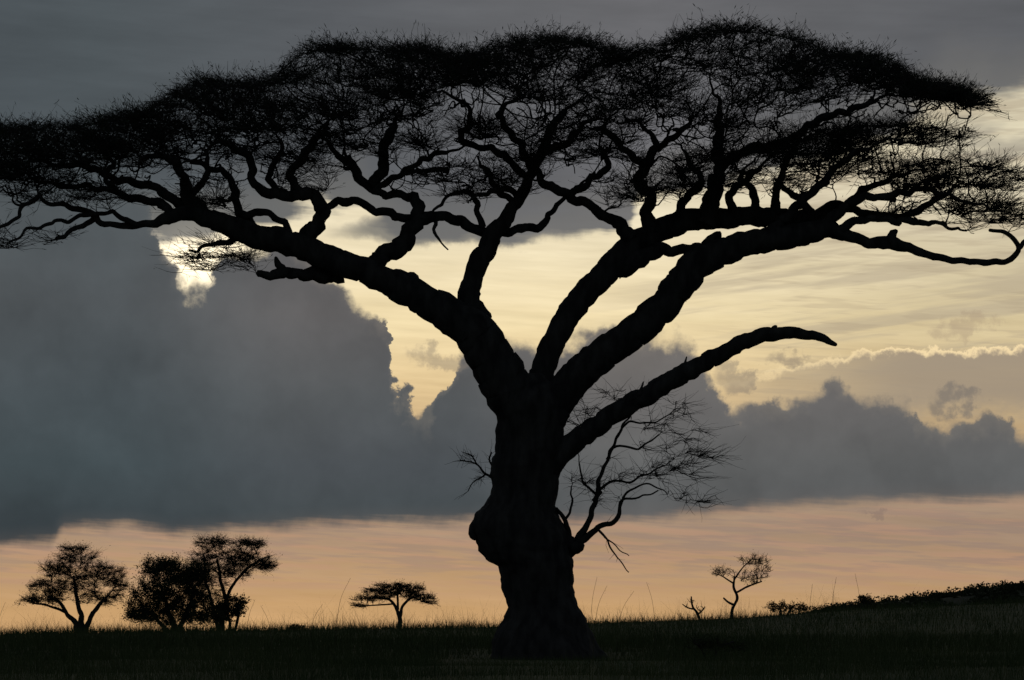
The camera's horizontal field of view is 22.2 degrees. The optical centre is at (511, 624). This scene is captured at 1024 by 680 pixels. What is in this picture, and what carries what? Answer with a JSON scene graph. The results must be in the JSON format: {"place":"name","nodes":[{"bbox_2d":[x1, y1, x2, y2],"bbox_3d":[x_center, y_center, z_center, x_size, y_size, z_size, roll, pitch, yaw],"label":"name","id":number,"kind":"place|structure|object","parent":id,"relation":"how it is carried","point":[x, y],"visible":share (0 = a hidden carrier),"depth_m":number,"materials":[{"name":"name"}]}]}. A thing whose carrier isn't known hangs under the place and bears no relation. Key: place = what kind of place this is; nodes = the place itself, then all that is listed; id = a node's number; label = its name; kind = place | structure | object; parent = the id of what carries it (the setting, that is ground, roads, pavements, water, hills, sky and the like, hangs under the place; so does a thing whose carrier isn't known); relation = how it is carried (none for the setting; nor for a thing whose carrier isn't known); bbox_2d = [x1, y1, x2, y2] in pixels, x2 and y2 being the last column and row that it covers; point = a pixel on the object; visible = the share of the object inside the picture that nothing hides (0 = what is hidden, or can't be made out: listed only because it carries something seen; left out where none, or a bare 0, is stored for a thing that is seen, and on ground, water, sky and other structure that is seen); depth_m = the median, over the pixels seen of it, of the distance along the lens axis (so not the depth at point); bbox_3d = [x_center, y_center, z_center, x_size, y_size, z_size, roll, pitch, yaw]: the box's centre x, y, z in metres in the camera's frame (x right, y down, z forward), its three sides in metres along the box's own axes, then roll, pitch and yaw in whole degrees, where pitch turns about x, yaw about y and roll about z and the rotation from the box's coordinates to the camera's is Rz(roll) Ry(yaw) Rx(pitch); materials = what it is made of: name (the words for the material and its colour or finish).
{"place":"outdoors","nodes":[
{"label":"outdoors","id":0,"kind":"place"},
{"bbox_2d":[0,583,1023,679],"bbox_3d":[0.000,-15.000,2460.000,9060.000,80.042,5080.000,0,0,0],"label":"ground","id":1,"kind":"structure","parent":0,"point":[821,676],"depth_m":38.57,"materials":[{"name":"black plant"}]},
{"bbox_2d":[14,541,132,630],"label":"savanna tree","id":2,"kind":"object","parent":1,"relation":"on","point":[52,595],"visible":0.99,"depth_m":149.75,"materials":[{"name":"black plant"}]},
{"bbox_2d":[120,552,228,629],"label":"dense tree","id":3,"kind":"object","parent":1,"relation":"on","point":[185,578],"visible":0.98,"depth_m":147.58,"materials":[{"name":"black plant"}]},
{"bbox_2d":[213,593,250,628],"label":"leafy bush","id":4,"kind":"object","parent":1,"relation":"on","point":[237,611],"visible":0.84,"depth_m":149.72,"materials":[{"name":"black plant"}]},
{"bbox_2d":[182,531,282,627],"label":"slender tree","id":5,"kind":"object","parent":1,"relation":"on","point":[244,556],"visible":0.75,"depth_m":154.78,"materials":[{"name":"black plant"}]},
{"bbox_2d":[285,623,303,630],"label":"shrub","id":6,"kind":"object","parent":1,"relation":"on","point":[293,624],"visible":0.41,"depth_m":129.86,"materials":[{"name":"black plant"}]},
{"bbox_2d":[348,578,438,624],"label":"umbrella tree","id":7,"kind":"object","parent":1,"relation":"on","point":[382,590],"visible":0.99,"depth_m":199.75,"materials":[{"name":"black plant"}]},
{"bbox_2d":[0,4,1023,659],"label":"acacia tree","id":8,"kind":"object","parent":1,"relation":"on","point":[530,546],"visible":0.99,"depth_m":39.46,"materials":[{"name":"black plant"}]},
{"bbox_2d":[682,596,704,618],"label":"dead shrub","id":9,"kind":"object","parent":1,"relation":"on","point":[692,608],"visible":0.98,"depth_m":138.01,"materials":[{"name":"black plant"}]},
{"bbox_2d":[710,552,775,618],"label":"crooked tree","id":10,"kind":"object","parent":1,"relation":"on","point":[734,577],"visible":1,"depth_m":139.90,"materials":[{"name":"black plant"}]},
{"bbox_2d":[761,600,807,614],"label":"shrub","id":11,"kind":"object","parent":1,"relation":"on","point":[783,605],"visible":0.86,"depth_m":144.91,"materials":[{"name":"black plant"}]},
{"bbox_2d":[808,584,812,653],"bbox_3d":[4.126,-0.027,36.007,0.064,1.076,0.033,0,0,13],"label":"grass stalk","id":12,"kind":"object","parent":1,"relation":"on","point":[808,634],"depth_m":36.00,"materials":[{"name":"black plant"}]},
{"bbox_2d":[856,593,871,608],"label":"shrub","id":13,"kind":"object","parent":1,"relation":"on","point":[865,600],"visible":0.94,"depth_m":149.87,"materials":[{"name":"black plant"}]},
{"bbox_2d":[0,0,1023,633],"label":"sky","id":14,"kind":"structure","parent":0,"point":[144,409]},
{"bbox_2d":[810,587,1023,611],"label":"hill","id":15,"kind":"structure","parent":0,"point":[955,600],"depth_m":1408.40,"materials":[{"name":"black plant"}]},
{"bbox_2d":[801,580,1023,612],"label":"woodland","id":16,"kind":"object","parent":15,"relation":"on","point":[1005,588],"visible":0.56,"depth_m":1446.24,"materials":[{"name":"black plant"}]}
]}

